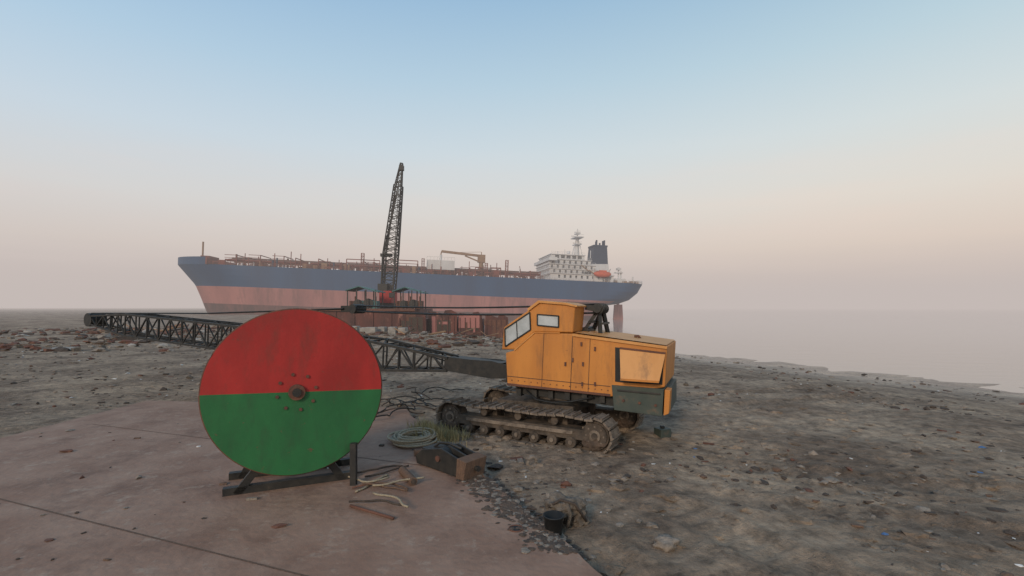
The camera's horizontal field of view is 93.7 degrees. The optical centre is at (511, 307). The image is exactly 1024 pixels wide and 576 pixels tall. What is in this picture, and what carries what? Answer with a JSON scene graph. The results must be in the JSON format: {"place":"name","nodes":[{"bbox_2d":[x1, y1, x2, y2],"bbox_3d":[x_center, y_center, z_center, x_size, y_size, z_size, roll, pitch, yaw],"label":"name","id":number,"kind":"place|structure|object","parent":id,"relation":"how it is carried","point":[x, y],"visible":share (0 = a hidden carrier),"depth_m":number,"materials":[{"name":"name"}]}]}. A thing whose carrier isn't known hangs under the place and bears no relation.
{"place":"outdoors","nodes":[
{"label":"outdoors","id":0,"kind":"place"},
{"bbox_2d":[0,307,1023,575],"bbox_3d":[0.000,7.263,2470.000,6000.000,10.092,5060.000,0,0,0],"label":"beach ground","id":1,"kind":"structure","parent":0,"point":[828,547],"depth_m":10.59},
{"bbox_2d":[0,324,502,351],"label":"scrap rubble","id":2,"kind":"object","parent":1,"relation":"on","point":[105,339],"visible":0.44,"depth_m":45.57,"materials":[{"name":"soil"}]},
{"bbox_2d":[0,400,601,575],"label":"steel deck plate","id":3,"kind":"object","parent":1,"relation":"on","point":[442,524],"visible":0.81,"depth_m":7.07,"materials":[{"name":"metal"}]},
{"bbox_2d":[198,308,381,496],"bbox_3d":[-3.793,1.562,8.510,2.791,3.090,1.305,0,0,-22],"label":"winch drum","id":4,"kind":"object","parent":3,"relation":"on","point":[290,392],"visible":1,"depth_m":7.97,"materials":[{"name":"red paint"}]},
{"bbox_2d":[352,482,380,488],"bbox_3d":[-2.445,3.020,8.160,0.526,0.072,0.065,0,0,-16],"label":"steel rod","id":5,"kind":"object","parent":3,"relation":"on","point":[362,485],"visible":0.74,"depth_m":8.11,"materials":[{"name":"brown metal"}]},
{"bbox_2d":[349,504,394,519],"bbox_3d":[-2.094,3.035,7.125,0.893,0.054,0.061,0,0,30],"label":"steel rod","id":6,"kind":"object","parent":3,"relation":"on","point":[372,512],"visible":1,"depth_m":7.08,"materials":[{"name":"brown metal"}]},
{"bbox_2d":[348,465,423,507],"bbox_3d":[-2.209,3.005,8.176,1.368,0.114,2.076,0,0,0],"label":"driftwood","id":7,"kind":"object","parent":3,"relation":"on","point":[382,484],"visible":0.94,"depth_m":8.11,"materials":[{"name":"brown wood"}]},
{"bbox_2d":[398,466,416,485],"bbox_3d":[-1.851,3.000,8.534,0.146,0.150,0.665,0,0,-30],"label":"wooden log","id":8,"kind":"object","parent":3,"relation":"on","point":[404,472],"visible":0.98,"depth_m":8.44,"materials":[{"name":"brown wood"}]},
{"bbox_2d":[387,427,438,447],"bbox_3d":[-2.068,2.963,10.671,1.198,0.199,1.928,0,0,-33],"label":"rope coil","id":9,"kind":"object","parent":3,"relation":"on","point":[403,438],"visible":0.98,"depth_m":10.68,"materials":[{"name":"grey fabric"}]},
{"bbox_2d":[414,448,421,455],"bbox_3d":[-1.776,3.000,10.004,0.522,0.140,0.136,0,0,-26],"label":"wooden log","id":10,"kind":"object","parent":3,"relation":"on","point":[416,451],"visible":0.23,"depth_m":9.88,"materials":[{"name":"brown wood"}]},
{"bbox_2d":[416,442,486,480],"bbox_3d":[-1.261,2.828,9.187,1.780,0.484,0.549,0,0,42],"label":"pulley block","id":11,"kind":"object","parent":3,"relation":"on","point":[461,462],"depth_m":8.86,"materials":[{"name":"black metal"}]},
{"bbox_2d":[365,327,377,333],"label":"concrete block","id":12,"kind":"object","parent":1,"relation":"on","point":[371,329],"depth_m":57.71,"materials":[{"name":"grey concrete"}]},
{"bbox_2d":[321,309,432,328],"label":"steel pontoon","id":13,"kind":"object","parent":1,"relation":"on","point":[366,319],"visible":0.32,"depth_m":70.00,"materials":[{"name":"metal"}]},
{"bbox_2d":[345,286,385,308],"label":"winch shed","id":14,"kind":"structure","parent":13,"relation":"on","point":[366,301],"depth_m":71.65,"materials":[{"name":"black metal"}]},
{"bbox_2d":[378,162,403,308],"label":"lattice boom crane","id":15,"kind":"object","parent":13,"relation":"on","point":[388,295],"visible":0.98,"depth_m":79.30,"materials":[{"name":"black metal"}]},
{"bbox_2d":[392,287,427,308],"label":"winch shed","id":16,"kind":"structure","parent":13,"relation":"on","point":[411,302],"depth_m":71.65,"materials":[{"name":"black metal"}]},
{"bbox_2d":[84,300,676,453],"bbox_3d":[-7.229,1.574,16.784,24.811,3.477,3.087,0,0,28],"label":"crawler crane","id":17,"kind":"object","parent":1,"relation":"on","point":[562,369],"visible":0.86,"depth_m":11.63,"materials":[{"name":"orange paint"}]},
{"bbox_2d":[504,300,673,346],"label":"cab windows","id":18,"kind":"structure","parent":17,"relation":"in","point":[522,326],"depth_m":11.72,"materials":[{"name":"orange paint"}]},
{"bbox_2d":[378,327,387,332],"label":"concrete block","id":19,"kind":"object","parent":1,"relation":"on","point":[384,329],"depth_m":58.99,"materials":[{"name":"grey concrete"}]},
{"bbox_2d":[388,327,396,333],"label":"concrete block","id":20,"kind":"object","parent":1,"relation":"on","point":[391,330],"depth_m":58.71,"materials":[{"name":"grey concrete"}]},
{"bbox_2d":[398,327,407,332],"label":"concrete block","id":21,"kind":"object","parent":1,"relation":"on","point":[401,329],"depth_m":58.87,"materials":[{"name":"grey concrete"}]},
{"bbox_2d":[398,314,427,331],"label":"cut hull section","id":22,"kind":"object","parent":1,"relation":"on","point":[414,320],"visible":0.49,"depth_m":65.93,"materials":[{"name":"orange metal"}]},
{"bbox_2d":[376,387,464,416],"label":"tangled hoses","id":23,"kind":"object","parent":1,"relation":"on","point":[406,407],"visible":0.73,"depth_m":15.23,"materials":[{"name":"black rubber"}]},
{"bbox_2d":[406,415,474,445],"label":"dry grass","id":24,"kind":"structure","parent":1,"relation":"on","point":[443,434],"depth_m":11.56,"materials":[{"name":"green plant"}]},
{"bbox_2d":[428,310,457,333],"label":"cut hull section","id":25,"kind":"object","parent":1,"relation":"on","point":[448,324],"visible":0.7,"depth_m":67.45,"materials":[{"name":"red metal"}]},
{"bbox_2d":[458,312,484,335],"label":"cut hull section","id":26,"kind":"object","parent":1,"relation":"on","point":[465,323],"visible":0.7,"depth_m":67.93,"materials":[{"name":"red metal"}]},
{"bbox_2d":[484,315,507,337],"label":"cut hull section","id":27,"kind":"object","parent":1,"relation":"on","point":[493,325],"visible":0.65,"depth_m":65.91,"materials":[{"name":"orange metal"}]},
{"bbox_2d":[424,446,595,559],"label":"gravel","id":28,"kind":"structure","parent":1,"relation":"on","point":[556,543],"depth_m":7.12,"materials":[{"name":"grey gravel"}]},
{"bbox_2d":[0,328,1023,575],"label":"beach litter","id":29,"kind":"object","parent":1,"relation":"on","point":[764,482],"visible":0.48,"depth_m":10.06,"materials":[{"name":"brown stone"}]},
{"bbox_2d":[513,486,523,491],"bbox_3d":[0.117,3.154,8.320,0.182,0.103,0.172,0,0,22],"label":"beach stone","id":30,"kind":"object","parent":1,"relation":"on","point":[518,489],"visible":1,"depth_m":8.27,"materials":[{"name":"grey stone"}]},
{"bbox_2d":[543,510,563,534],"bbox_3d":[0.578,3.039,6.667,0.300,0.312,0.300,0,0,0],"label":"bucket","id":31,"kind":"object","parent":1,"relation":"on","point":[553,521],"visible":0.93,"depth_m":6.58,"materials":[{"name":"black plastic"}]},
{"bbox_2d":[544,491,589,527],"bbox_3d":[0.804,3.019,7.054,0.674,0.565,0.479,0,0,0],"label":"crumpled sack","id":32,"kind":"object","parent":1,"relation":"on","point":[573,510],"visible":0.77,"depth_m":6.96,"materials":[{"name":"beige fabric"}]},
{"bbox_2d":[646,522,658,527],"bbox_3d":[2.027,3.164,6.965,0.176,0.091,0.130,0,0,0],"label":"beach stone","id":33,"kind":"object","parent":1,"relation":"on","point":[652,525],"visible":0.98,"depth_m":6.94,"materials":[{"name":"beige stone"}]},
{"bbox_2d":[654,425,670,437],"bbox_3d":[3.784,3.118,12.075,0.320,0.280,0.280,0,0,-23],"label":"battery box","id":34,"kind":"object","parent":1,"relation":"on","point":[662,431],"visible":0.92,"depth_m":11.97,"materials":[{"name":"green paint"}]},
{"bbox_2d":[653,534,681,551],"bbox_3d":[2.042,3.141,6.402,0.316,0.188,0.342,0,0,-42],"label":"beach stone","id":35,"kind":"object","parent":1,"relation":"on","point":[666,542],"visible":1,"depth_m":6.33,"materials":[{"name":"beige stone"}]},
{"bbox_2d":[421,407,1023,575],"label":"mud clods","id":36,"kind":"object","parent":1,"relation":"on","point":[609,570],"visible":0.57,"depth_m":8.47,"materials":[{"name":"soil"}]},
{"bbox_2d":[526,455,537,464],"bbox_3d":[0.404,3.118,9.697,0.273,0.250,0.070,0,0,-29],"label":"steel ring","id":37,"kind":"object","parent":36,"relation":"on","point":[529,458],"visible":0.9,"depth_m":9.67,"materials":[{"name":"metal"}]},
{"bbox_2d":[0,0,1023,307],"label":"sky","id":38,"kind":"structure","parent":0,"point":[722,153],"materials":[{"name":"blue"}]},
{"bbox_2d":[508,308,1023,392],"bbox_3d":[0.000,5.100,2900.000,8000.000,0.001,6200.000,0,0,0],"label":"sea water","id":39,"kind":"structure","parent":0,"point":[974,345],"depth_m":82.17,"materials":[{"name":"beige liquid"}]},
{"bbox_2d":[178,229,641,320],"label":"tanker ship","id":40,"kind":"object","parent":39,"relation":"on","point":[258,284],"visible":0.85,"depth_m":177.71,"materials":[{"name":"blue paint"}]}
]}

